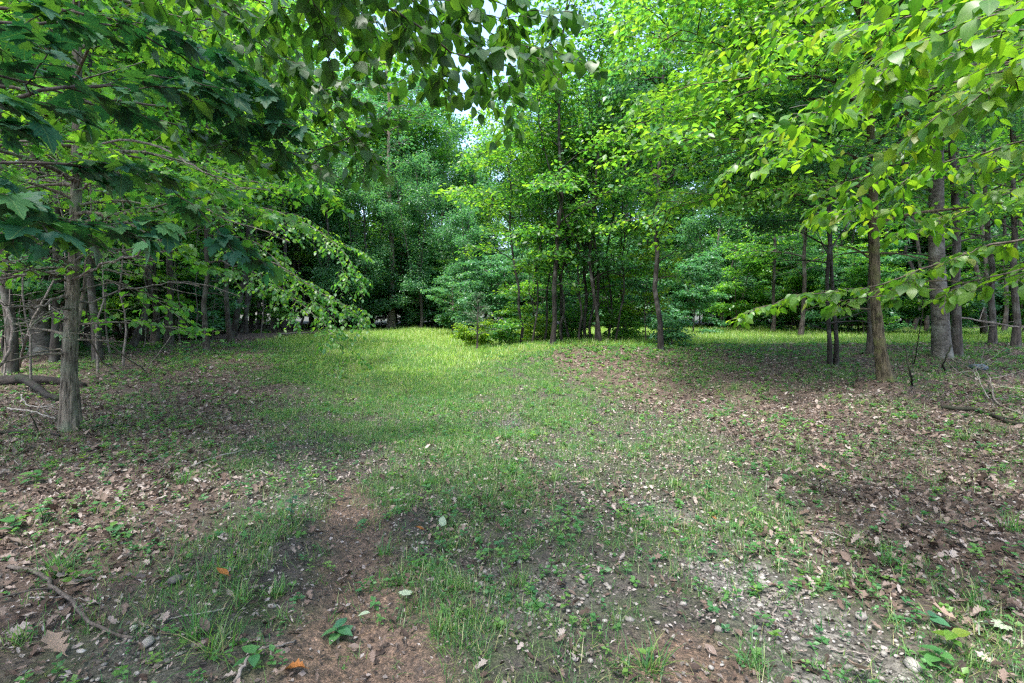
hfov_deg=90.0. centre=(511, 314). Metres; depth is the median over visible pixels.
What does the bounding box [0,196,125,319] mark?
understory shrub
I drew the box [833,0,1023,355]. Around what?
forest tree
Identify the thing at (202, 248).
thin sapling
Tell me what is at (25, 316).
thin sapling
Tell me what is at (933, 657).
seedling
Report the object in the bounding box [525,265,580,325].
understory shrub
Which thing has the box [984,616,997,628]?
fallen leaf
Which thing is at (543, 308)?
understory shrub
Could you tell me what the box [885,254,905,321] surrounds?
understory shrub
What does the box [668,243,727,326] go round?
understory shrub
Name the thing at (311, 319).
broadleaf tree
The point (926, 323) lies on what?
woodland tree
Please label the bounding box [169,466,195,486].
grass tuft
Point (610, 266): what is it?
sapling
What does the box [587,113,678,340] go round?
sapling
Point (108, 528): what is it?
seedling
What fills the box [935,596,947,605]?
fallen leaf
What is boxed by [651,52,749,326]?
broadleaf tree
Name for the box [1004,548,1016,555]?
fallen leaf
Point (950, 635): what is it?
seedling
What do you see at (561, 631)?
fallen leaf
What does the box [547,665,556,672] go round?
fallen leaf
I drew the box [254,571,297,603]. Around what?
grass tuft
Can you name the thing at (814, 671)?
fallen leaf
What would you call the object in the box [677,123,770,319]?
broadleaf tree
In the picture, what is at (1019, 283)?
understory shrub
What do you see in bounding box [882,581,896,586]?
fallen leaf
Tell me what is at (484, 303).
understory shrub
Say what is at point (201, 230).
broadleaf tree
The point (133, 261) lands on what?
understory shrub
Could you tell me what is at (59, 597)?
fallen twig
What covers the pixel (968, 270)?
understory shrub
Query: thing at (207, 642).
fallen leaf
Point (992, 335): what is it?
forest tree
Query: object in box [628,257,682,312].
understory shrub
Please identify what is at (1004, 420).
dead branch
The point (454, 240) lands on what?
understory tree
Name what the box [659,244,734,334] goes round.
understory shrub
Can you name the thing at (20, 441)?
seedling
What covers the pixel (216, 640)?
grass tuft
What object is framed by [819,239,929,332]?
understory shrub
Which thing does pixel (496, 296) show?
understory shrub
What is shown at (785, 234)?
broadleaf tree
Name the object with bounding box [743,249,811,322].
understory shrub
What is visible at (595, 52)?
sapling
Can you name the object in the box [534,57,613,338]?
sapling
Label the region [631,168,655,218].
broadleaf tree
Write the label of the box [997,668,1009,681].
fallen leaf
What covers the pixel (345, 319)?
understory shrub
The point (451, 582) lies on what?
grass tuft
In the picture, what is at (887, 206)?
woodland tree
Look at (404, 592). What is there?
fallen leaf
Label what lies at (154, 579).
fallen leaf
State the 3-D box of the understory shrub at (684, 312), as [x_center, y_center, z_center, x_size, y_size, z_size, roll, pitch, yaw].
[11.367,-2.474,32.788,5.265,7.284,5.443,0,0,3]
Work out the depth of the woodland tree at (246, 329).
24.29 m
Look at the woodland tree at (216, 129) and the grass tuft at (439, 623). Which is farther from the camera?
the woodland tree at (216, 129)
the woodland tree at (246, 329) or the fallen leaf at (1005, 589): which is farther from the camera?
the woodland tree at (246, 329)
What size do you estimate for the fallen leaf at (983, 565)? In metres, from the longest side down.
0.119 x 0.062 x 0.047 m
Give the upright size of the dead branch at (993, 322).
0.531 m
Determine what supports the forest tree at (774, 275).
on the ground at (314, 629)
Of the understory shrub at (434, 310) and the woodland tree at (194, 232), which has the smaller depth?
the woodland tree at (194, 232)
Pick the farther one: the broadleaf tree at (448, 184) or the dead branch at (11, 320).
the broadleaf tree at (448, 184)
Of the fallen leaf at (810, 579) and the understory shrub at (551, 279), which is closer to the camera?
the fallen leaf at (810, 579)
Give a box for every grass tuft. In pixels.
[0,616,41,651]
[7,534,91,579]
[154,587,241,652]
[157,588,269,680]
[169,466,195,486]
[218,569,271,602]
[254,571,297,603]
[372,529,399,562]
[417,597,471,639]
[436,556,483,599]
[497,558,543,587]
[544,465,568,480]
[611,615,687,682]
[613,437,628,449]
[664,468,688,487]
[718,619,783,681]
[727,380,741,390]
[786,435,815,454]
[840,525,870,544]
[875,541,909,569]
[925,570,1007,608]
[947,424,978,440]
[984,505,1023,533]
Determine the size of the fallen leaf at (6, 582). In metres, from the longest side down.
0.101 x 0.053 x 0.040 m
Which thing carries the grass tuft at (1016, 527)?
on the ground at (314, 629)
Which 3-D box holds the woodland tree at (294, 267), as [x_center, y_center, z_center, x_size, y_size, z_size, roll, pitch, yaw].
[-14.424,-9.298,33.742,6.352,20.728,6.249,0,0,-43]
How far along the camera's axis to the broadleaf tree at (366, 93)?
41.28 m
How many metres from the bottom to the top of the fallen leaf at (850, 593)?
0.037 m
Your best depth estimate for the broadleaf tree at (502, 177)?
48.07 m
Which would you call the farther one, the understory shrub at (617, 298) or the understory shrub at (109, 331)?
the understory shrub at (617, 298)
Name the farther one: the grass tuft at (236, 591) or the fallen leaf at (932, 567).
the fallen leaf at (932, 567)
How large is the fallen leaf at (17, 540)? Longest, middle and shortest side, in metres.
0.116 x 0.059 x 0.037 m
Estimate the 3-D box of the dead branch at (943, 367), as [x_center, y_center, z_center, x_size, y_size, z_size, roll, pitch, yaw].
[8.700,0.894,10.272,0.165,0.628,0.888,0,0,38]
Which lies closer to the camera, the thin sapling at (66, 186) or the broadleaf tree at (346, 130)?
the thin sapling at (66, 186)
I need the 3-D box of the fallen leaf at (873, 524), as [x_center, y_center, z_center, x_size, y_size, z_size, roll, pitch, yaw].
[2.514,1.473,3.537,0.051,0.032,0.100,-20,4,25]
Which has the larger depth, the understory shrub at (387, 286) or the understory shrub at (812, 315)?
the understory shrub at (387, 286)
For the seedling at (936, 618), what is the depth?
2.48 m
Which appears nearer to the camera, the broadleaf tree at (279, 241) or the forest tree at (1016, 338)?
the forest tree at (1016, 338)
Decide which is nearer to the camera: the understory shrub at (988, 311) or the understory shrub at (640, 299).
the understory shrub at (640, 299)
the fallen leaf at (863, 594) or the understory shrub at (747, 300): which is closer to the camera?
the fallen leaf at (863, 594)
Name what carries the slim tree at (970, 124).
on the ground at (314, 629)
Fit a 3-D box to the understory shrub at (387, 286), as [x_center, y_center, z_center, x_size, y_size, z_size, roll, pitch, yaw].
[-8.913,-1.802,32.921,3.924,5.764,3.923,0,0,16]
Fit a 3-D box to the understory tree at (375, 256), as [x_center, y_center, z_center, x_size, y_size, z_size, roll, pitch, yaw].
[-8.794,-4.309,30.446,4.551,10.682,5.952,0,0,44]
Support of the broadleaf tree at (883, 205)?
on the ground at (314, 629)
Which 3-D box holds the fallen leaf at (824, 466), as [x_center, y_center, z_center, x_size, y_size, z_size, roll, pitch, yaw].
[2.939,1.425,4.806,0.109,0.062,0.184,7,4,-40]
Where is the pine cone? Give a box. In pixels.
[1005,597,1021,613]
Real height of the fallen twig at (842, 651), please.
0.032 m
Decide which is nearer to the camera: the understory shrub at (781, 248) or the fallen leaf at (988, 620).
the fallen leaf at (988, 620)
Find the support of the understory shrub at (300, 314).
on the ground at (314, 629)
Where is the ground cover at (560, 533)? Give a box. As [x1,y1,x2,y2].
[0,337,1023,682]
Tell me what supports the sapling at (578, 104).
on the ground at (314, 629)
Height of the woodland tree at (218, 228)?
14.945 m
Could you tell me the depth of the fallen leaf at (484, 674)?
2.12 m
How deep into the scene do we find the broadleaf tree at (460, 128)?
39.54 m
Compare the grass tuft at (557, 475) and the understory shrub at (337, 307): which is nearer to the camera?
the grass tuft at (557, 475)
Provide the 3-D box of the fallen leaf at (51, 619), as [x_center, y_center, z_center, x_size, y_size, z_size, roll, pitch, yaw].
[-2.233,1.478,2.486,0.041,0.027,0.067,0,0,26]
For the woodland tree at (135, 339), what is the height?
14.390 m
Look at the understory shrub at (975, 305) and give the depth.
21.99 m
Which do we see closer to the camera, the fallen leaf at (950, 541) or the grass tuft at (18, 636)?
the grass tuft at (18, 636)
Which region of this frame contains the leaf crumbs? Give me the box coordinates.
[0,390,1023,682]
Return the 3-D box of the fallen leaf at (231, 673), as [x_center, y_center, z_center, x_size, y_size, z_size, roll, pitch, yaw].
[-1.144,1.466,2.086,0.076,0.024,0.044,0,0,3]
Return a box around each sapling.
[0,139,68,391]
[0,170,50,375]
[6,147,114,358]
[9,190,61,344]
[19,149,118,252]
[38,128,166,372]
[42,117,178,364]
[97,153,151,352]
[125,225,175,346]
[161,223,203,342]
[176,223,223,339]
[197,220,241,338]
[236,214,282,336]
[428,69,576,341]
[481,0,651,344]
[482,107,616,340]
[489,128,578,342]
[491,0,672,342]
[504,93,597,339]
[506,95,621,338]
[515,0,695,341]
[522,118,616,340]
[525,161,637,339]
[526,35,683,338]
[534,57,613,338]
[559,69,690,339]
[570,107,648,338]
[572,0,740,350]
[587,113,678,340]
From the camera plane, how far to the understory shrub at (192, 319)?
23.07 m
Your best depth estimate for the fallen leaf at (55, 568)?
2.95 m
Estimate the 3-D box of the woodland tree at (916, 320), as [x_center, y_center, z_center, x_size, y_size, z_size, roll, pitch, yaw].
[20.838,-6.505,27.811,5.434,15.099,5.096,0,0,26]
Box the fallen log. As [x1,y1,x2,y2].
[0,374,86,386]
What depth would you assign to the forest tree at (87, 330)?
14.38 m
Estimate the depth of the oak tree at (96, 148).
4.65 m
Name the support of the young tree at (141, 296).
on the ground at (314, 629)
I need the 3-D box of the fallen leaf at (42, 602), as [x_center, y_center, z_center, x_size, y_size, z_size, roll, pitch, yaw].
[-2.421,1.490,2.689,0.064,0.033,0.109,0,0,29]
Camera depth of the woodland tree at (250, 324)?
27.91 m
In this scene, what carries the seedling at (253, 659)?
on the ground at (314, 629)
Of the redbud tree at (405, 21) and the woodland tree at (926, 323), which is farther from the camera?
the woodland tree at (926, 323)
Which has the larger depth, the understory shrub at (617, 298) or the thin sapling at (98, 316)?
the understory shrub at (617, 298)
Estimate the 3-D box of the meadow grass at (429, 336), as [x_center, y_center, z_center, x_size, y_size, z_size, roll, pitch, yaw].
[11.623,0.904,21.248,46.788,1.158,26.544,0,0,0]
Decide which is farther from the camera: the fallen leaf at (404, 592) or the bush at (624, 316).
the bush at (624, 316)
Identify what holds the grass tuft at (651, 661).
on the ground at (314, 629)
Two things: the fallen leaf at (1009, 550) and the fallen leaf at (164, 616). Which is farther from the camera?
the fallen leaf at (1009, 550)
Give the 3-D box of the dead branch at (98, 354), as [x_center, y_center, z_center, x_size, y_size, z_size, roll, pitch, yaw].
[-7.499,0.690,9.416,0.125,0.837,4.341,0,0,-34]
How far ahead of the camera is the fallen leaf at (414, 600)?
2.63 m
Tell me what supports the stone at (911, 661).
on the ground at (314, 629)
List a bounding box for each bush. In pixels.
[449,319,496,344]
[485,316,525,343]
[514,314,559,341]
[545,301,608,338]
[592,302,644,340]
[643,314,697,346]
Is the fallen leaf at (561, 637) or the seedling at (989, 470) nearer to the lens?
the fallen leaf at (561, 637)
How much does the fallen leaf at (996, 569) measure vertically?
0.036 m
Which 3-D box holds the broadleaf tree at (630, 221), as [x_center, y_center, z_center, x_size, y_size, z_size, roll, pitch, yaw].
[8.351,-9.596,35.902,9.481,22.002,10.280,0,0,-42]
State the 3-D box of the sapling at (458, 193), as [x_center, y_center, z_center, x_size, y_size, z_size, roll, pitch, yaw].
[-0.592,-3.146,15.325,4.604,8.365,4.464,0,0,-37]
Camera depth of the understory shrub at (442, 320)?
24.00 m
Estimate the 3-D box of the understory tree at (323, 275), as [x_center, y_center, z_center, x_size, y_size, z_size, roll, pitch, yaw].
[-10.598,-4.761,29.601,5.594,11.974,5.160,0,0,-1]
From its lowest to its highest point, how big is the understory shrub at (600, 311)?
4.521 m
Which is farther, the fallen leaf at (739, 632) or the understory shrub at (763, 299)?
the understory shrub at (763, 299)
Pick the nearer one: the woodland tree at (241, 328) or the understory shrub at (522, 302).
the woodland tree at (241, 328)
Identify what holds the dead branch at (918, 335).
on the ground at (314, 629)
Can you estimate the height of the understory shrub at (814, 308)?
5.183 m
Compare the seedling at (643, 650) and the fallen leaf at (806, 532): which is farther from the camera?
the fallen leaf at (806, 532)
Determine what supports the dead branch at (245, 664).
on the ground at (314, 629)
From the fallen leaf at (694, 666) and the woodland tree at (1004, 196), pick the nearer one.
the fallen leaf at (694, 666)
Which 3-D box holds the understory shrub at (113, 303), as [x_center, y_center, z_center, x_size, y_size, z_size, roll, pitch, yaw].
[-12.377,-1.375,17.484,3.572,5.184,4.292,0,0,9]
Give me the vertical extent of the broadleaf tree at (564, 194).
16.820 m
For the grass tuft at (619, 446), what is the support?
on the ground at (314, 629)
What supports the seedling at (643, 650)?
on the ground at (314, 629)
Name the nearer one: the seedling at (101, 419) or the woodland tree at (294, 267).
the seedling at (101, 419)
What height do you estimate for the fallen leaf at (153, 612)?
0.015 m
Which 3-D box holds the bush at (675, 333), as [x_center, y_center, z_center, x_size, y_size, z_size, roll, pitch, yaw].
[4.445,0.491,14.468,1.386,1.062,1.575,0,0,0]
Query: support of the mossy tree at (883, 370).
on the ground at (314, 629)
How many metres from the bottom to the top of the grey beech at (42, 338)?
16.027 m
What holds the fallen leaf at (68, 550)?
on the ground at (314, 629)
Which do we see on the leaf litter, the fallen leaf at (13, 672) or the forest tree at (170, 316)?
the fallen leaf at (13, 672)
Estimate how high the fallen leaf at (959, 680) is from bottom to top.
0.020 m
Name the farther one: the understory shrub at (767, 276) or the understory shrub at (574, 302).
the understory shrub at (574, 302)
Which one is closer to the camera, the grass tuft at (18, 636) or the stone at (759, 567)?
the grass tuft at (18, 636)
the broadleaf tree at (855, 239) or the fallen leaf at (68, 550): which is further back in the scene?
the broadleaf tree at (855, 239)
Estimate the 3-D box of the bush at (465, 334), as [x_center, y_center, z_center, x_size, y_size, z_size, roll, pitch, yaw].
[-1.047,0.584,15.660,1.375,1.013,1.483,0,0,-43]
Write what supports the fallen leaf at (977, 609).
on the leaf litter
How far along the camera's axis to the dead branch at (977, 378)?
9.76 m
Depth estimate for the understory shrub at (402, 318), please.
33.58 m
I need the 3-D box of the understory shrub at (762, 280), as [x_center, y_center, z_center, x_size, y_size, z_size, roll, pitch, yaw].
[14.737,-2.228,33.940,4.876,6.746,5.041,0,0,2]
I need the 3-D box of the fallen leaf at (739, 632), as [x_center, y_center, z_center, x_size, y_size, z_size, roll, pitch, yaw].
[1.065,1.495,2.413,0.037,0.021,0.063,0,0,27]
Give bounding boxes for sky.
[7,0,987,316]
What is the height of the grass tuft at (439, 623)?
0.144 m
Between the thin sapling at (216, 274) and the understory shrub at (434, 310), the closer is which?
the thin sapling at (216, 274)
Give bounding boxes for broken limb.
[14,373,58,400]
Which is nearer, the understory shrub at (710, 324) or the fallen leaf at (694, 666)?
the fallen leaf at (694, 666)
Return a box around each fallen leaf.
[0,579,15,588]
[3,621,29,633]
[3,669,20,675]
[4,551,14,557]
[7,536,21,542]
[8,629,22,637]
[23,551,41,559]
[28,651,39,658]
[40,578,59,592]
[40,593,58,607]
[40,630,68,655]
[47,614,58,624]
[49,504,58,510]
[49,564,67,572]
[60,547,70,553]
[61,606,70,615]
[66,579,80,584]
[66,616,80,622]
[67,587,80,590]
[73,577,94,584]
[100,492,108,501]
[105,505,120,517]
[106,552,121,560]
[117,552,137,559]
[142,609,159,617]
[151,575,167,582]
[160,611,169,620]
[194,638,211,648]
[199,617,209,632]
[216,567,228,575]
[220,670,236,679]
[273,666,285,675]
[284,658,305,669]
[348,643,361,648]
[358,611,369,615]
[368,650,375,662]
[387,614,396,623]
[398,589,412,597]
[409,597,417,606]
[439,516,445,525]
[478,658,488,667]
[479,670,489,677]
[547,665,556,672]
[555,633,565,641]
[558,627,564,634]
[628,673,638,680]
[651,553,661,558]
[689,663,701,669]
[704,643,717,655]
[707,678,718,682]
[731,660,746,673]
[734,628,741,638]
[783,676,794,682]
[799,531,812,533]
[804,666,820,675]
[806,577,815,587]
[811,535,821,544]
[816,461,830,471]
[840,550,851,563]
[842,587,855,598]
[847,658,871,669]
[851,533,859,542]
[858,590,868,598]
[864,564,871,572]
[869,553,880,562]
[871,522,879,533]
[874,562,882,568]
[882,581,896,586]
[886,559,895,567]
[900,556,908,564]
[914,562,922,568]
[923,565,935,572]
[930,601,966,623]
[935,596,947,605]
[946,539,956,544]
[949,548,958,558]
[954,679,963,682]
[957,660,965,671]
[958,584,968,592]
[962,521,970,527]
[973,605,985,613]
[976,651,991,661]
[977,560,989,570]
[979,618,1012,630]
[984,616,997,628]
[986,481,995,488]
[987,541,1003,551]
[990,659,1003,664]
[993,567,1005,579]
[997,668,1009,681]
[1000,585,1009,593]
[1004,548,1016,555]
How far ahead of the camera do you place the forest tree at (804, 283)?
21.02 m
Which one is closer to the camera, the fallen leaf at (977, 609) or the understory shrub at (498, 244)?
the fallen leaf at (977, 609)
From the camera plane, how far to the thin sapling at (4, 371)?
9.51 m
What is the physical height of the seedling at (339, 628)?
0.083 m
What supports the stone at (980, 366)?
on the ground at (314, 629)
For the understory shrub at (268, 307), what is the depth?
43.49 m
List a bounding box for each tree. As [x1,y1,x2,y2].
[0,0,130,373]
[0,0,205,361]
[0,0,318,286]
[0,0,396,431]
[0,0,451,277]
[0,0,607,192]
[0,161,223,423]
[1,1,165,336]
[2,2,192,347]
[5,6,197,324]
[9,13,102,309]
[34,0,149,362]
[62,0,205,346]
[62,0,206,341]
[63,6,194,340]
[63,51,177,337]
[66,1,228,343]
[98,4,255,345]
[110,6,242,329]
[115,47,162,338]
[119,37,254,328]
[135,0,304,341]
[144,0,375,378]
[154,40,231,337]
[164,0,306,336]
[177,0,288,328]
[185,138,244,238]
[189,127,211,242]
[209,29,295,332]
[215,56,343,327]
[222,34,277,333]
[231,91,287,328]
[237,1,296,331]
[244,0,315,330]
[254,72,289,329]
[254,161,279,324]
[262,42,379,324]
[266,149,321,328]
[274,82,354,323]
[276,40,334,328]
[284,130,371,328]
[291,28,414,327]
[301,87,408,277]
[314,149,408,327]
[329,0,447,328]
[330,53,471,325]
[338,78,435,325]
[339,181,373,227]
[365,148,444,320]
[371,65,474,325]
[375,146,451,327]
[410,115,503,324]
[419,143,502,326]
[430,200,491,329]
[432,123,522,326]
[463,129,515,316]
[473,47,578,323]
[476,171,503,248]
[491,103,549,271]
[491,213,534,317]
[502,172,554,284]
[516,97,617,314]
[574,32,687,327]
[575,73,647,311]
[581,1,731,319]
[586,0,1023,381]
[609,209,686,340]
[617,84,716,272]
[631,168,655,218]
[641,0,1023,365]
[646,0,1019,365]
[648,157,702,311]
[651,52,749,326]
[664,163,723,322]
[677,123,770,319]
[677,183,761,327]
[684,17,800,326]
[694,0,1023,250]
[705,126,826,331]
[711,66,892,335]
[726,4,1023,329]
[752,0,1021,355]
[759,79,843,324]
[776,5,907,327]
[795,140,881,329]
[796,158,863,247]
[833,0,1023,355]
[836,32,927,324]
[842,131,912,326]
[847,89,1018,326]
[850,20,926,324]
[856,0,1023,343]
[856,18,945,330]
[856,109,962,329]
[858,25,945,271]
[882,129,1023,308]
[885,8,992,333]
[892,10,1023,318]
[896,15,1023,347]
[896,119,1007,326]
[910,141,977,255]
[915,18,991,263]
[944,16,1023,331]
[950,138,1023,235]
[966,1,1023,330]
[974,146,1017,324]
[989,127,1023,217]
[992,13,1023,325]
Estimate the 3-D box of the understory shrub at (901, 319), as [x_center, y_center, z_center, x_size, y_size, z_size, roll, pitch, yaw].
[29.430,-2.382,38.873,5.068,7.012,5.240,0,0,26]
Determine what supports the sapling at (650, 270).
on the ground at (314, 629)
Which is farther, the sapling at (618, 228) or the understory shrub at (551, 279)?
the understory shrub at (551, 279)
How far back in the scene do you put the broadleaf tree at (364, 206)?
55.74 m
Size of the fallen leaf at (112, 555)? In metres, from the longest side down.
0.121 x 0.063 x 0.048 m
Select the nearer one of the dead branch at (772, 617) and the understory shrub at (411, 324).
the dead branch at (772, 617)
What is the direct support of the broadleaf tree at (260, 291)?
on the ground at (314, 629)
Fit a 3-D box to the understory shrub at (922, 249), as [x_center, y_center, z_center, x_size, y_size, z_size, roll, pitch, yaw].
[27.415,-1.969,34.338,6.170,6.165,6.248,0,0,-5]
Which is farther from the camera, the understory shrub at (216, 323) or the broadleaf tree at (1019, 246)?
the broadleaf tree at (1019, 246)
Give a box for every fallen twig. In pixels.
[29,596,89,601]
[156,608,224,619]
[504,509,544,511]
[805,530,847,538]
[830,648,883,660]
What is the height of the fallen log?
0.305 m
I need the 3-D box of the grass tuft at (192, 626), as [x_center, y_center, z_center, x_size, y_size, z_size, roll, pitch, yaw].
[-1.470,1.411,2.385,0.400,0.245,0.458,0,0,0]
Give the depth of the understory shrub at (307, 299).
36.97 m
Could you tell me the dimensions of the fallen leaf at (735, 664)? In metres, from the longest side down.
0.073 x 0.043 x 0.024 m
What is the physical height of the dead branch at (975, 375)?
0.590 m
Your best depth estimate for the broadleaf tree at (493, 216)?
57.25 m
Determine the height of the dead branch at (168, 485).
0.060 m
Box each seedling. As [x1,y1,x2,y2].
[0,515,27,529]
[8,428,28,447]
[19,470,45,483]
[26,503,53,522]
[61,569,81,581]
[95,414,113,426]
[105,521,123,537]
[179,341,189,364]
[233,644,262,667]
[284,492,300,523]
[321,617,353,644]
[636,647,656,662]
[775,491,783,500]
[911,610,950,626]
[918,645,953,671]
[932,628,970,649]
[978,466,997,479]
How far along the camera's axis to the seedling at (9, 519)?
3.56 m
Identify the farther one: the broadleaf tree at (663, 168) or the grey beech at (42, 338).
the broadleaf tree at (663, 168)
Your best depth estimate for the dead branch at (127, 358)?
7.78 m
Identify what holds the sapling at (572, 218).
on the ground at (314, 629)
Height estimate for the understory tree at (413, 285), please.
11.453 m
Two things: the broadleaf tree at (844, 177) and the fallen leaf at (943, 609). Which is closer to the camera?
the fallen leaf at (943, 609)
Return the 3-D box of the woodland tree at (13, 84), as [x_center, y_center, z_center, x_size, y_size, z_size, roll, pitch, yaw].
[-12.721,-7.272,16.288,4.825,16.667,4.402,0,0,24]
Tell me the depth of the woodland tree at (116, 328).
18.00 m
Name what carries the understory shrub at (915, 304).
on the ground at (314, 629)
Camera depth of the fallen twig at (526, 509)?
3.89 m
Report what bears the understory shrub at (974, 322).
on the ground at (314, 629)
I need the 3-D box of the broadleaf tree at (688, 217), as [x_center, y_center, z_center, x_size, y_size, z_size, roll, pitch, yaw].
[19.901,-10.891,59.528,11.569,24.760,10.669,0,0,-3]
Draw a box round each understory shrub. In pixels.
[0,168,139,351]
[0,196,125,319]
[0,215,114,345]
[0,242,63,350]
[0,268,59,352]
[81,240,190,338]
[83,207,214,341]
[101,245,186,334]
[119,194,230,340]
[144,259,211,333]
[160,261,223,328]
[164,244,246,339]
[181,283,236,332]
[208,256,259,333]
[208,290,255,331]
[211,253,259,328]
[229,253,300,332]
[261,238,308,324]
[274,236,349,327]
[277,303,308,321]
[287,255,357,327]
[288,217,363,329]
[332,292,357,327]
[341,243,407,328]
[353,293,380,328]
[362,214,444,327]
[364,279,398,327]
[383,250,429,326]
[395,275,422,327]
[401,276,449,327]
[406,247,452,326]
[420,271,487,333]
[428,225,489,327]
[430,251,482,330]
[436,240,502,321]
[454,248,525,336]
[458,247,549,322]
[480,226,528,326]
[488,234,580,337]
[502,276,559,326]
[512,273,541,318]
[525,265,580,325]
[535,272,580,340]
[548,219,628,337]
[552,271,593,326]
[563,274,615,326]
[573,248,680,335]
[574,263,643,331]
[591,273,638,311]
[628,204,679,327]
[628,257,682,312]
[644,200,725,322]
[659,216,726,327]
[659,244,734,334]
[660,229,738,327]
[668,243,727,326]
[687,229,754,326]
[702,233,772,326]
[703,239,779,331]
[715,260,778,315]
[730,231,812,326]
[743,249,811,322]
[748,259,791,328]
[752,234,839,329]
[754,233,799,325]
[765,246,820,326]
[765,251,823,329]
[775,264,822,330]
[778,259,837,324]
[789,238,858,319]
[797,254,889,332]
[810,259,902,331]
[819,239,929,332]
[824,251,894,331]
[834,238,904,326]
[835,255,900,335]
[838,230,917,328]
[884,244,948,324]
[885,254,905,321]
[892,225,1006,334]
[893,243,930,325]
[895,241,968,324]
[905,246,995,332]
[914,265,1002,325]
[924,238,1000,325]
[962,276,1011,324]
[970,226,1010,325]
[980,251,1023,341]
[995,262,1023,315]
[997,246,1023,315]
[1005,227,1023,251]
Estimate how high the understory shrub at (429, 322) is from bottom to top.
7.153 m
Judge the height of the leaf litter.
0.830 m
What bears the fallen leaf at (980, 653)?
on the ground at (314, 629)
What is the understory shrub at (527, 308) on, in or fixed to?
on the ground at (314, 629)
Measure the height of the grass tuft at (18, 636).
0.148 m
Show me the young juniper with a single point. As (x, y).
(479, 313)
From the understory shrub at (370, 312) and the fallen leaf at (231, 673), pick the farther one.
the understory shrub at (370, 312)
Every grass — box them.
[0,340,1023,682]
[239,324,1023,405]
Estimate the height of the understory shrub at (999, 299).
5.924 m
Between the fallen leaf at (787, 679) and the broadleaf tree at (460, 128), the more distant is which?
the broadleaf tree at (460, 128)
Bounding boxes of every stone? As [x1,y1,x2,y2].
[142,635,155,648]
[167,574,183,584]
[753,564,761,570]
[855,611,867,620]
[903,656,922,673]
[968,364,988,369]
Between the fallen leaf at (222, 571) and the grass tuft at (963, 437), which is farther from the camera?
the grass tuft at (963, 437)
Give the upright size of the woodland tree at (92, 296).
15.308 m
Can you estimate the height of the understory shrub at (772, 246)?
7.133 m
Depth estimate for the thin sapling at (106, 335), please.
12.96 m
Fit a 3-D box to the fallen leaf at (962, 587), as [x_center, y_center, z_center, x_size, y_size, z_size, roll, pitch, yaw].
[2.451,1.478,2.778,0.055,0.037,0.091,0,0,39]
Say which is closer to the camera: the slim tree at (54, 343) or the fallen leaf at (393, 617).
the fallen leaf at (393, 617)
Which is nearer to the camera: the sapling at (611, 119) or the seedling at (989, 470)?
the seedling at (989, 470)
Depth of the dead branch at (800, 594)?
2.79 m
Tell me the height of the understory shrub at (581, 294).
5.225 m
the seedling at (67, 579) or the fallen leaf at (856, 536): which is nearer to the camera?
the seedling at (67, 579)
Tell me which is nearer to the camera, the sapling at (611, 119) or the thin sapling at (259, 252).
the sapling at (611, 119)
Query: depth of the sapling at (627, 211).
17.10 m
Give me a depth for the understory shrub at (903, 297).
32.87 m
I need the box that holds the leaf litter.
[0,337,1023,682]
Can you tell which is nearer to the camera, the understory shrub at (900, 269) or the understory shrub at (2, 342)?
the understory shrub at (2, 342)
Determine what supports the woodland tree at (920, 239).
on the ground at (314, 629)
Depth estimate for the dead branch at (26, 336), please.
10.75 m
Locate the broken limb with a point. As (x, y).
(31, 383)
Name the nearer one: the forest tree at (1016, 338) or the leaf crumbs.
the leaf crumbs
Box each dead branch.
[0,299,14,366]
[0,412,59,436]
[0,565,133,650]
[7,398,54,419]
[19,280,64,366]
[20,394,58,410]
[85,333,111,365]
[88,332,170,370]
[158,450,244,494]
[232,639,295,682]
[280,331,323,335]
[771,605,790,628]
[796,586,816,603]
[902,345,914,385]
[911,296,923,364]
[934,352,1023,389]
[941,345,951,371]
[941,405,1023,426]
[944,353,998,398]
[960,345,1023,415]
[962,308,1023,327]
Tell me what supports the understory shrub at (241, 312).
on the ground at (314, 629)
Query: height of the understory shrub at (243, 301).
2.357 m
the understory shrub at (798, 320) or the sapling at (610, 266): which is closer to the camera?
the sapling at (610, 266)
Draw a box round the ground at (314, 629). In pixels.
[0,317,1023,682]
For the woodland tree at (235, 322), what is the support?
on the ground at (314, 629)
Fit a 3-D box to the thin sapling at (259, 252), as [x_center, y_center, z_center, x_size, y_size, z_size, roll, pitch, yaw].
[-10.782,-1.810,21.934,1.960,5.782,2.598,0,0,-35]
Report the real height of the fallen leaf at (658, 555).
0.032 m
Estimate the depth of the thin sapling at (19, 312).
12.05 m
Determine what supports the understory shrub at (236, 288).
on the ground at (314, 629)
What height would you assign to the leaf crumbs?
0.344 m
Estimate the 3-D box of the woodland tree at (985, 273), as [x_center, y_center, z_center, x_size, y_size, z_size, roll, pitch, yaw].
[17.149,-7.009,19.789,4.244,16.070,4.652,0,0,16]
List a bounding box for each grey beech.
[0,0,231,354]
[705,0,1023,357]
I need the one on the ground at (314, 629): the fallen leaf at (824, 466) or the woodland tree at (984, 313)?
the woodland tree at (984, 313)
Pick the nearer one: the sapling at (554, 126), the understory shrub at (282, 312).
the sapling at (554, 126)
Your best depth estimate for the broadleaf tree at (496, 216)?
48.49 m
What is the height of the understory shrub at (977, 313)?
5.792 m
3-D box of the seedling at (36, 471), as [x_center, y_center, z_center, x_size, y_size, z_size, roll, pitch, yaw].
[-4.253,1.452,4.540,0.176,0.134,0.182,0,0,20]
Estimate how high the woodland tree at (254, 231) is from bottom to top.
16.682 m
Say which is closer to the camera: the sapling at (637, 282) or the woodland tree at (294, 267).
the sapling at (637, 282)
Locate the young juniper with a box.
[460,292,503,348]
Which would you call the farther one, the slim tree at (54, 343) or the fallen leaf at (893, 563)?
the slim tree at (54, 343)
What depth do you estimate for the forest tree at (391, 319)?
32.55 m
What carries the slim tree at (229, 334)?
on the ground at (314, 629)

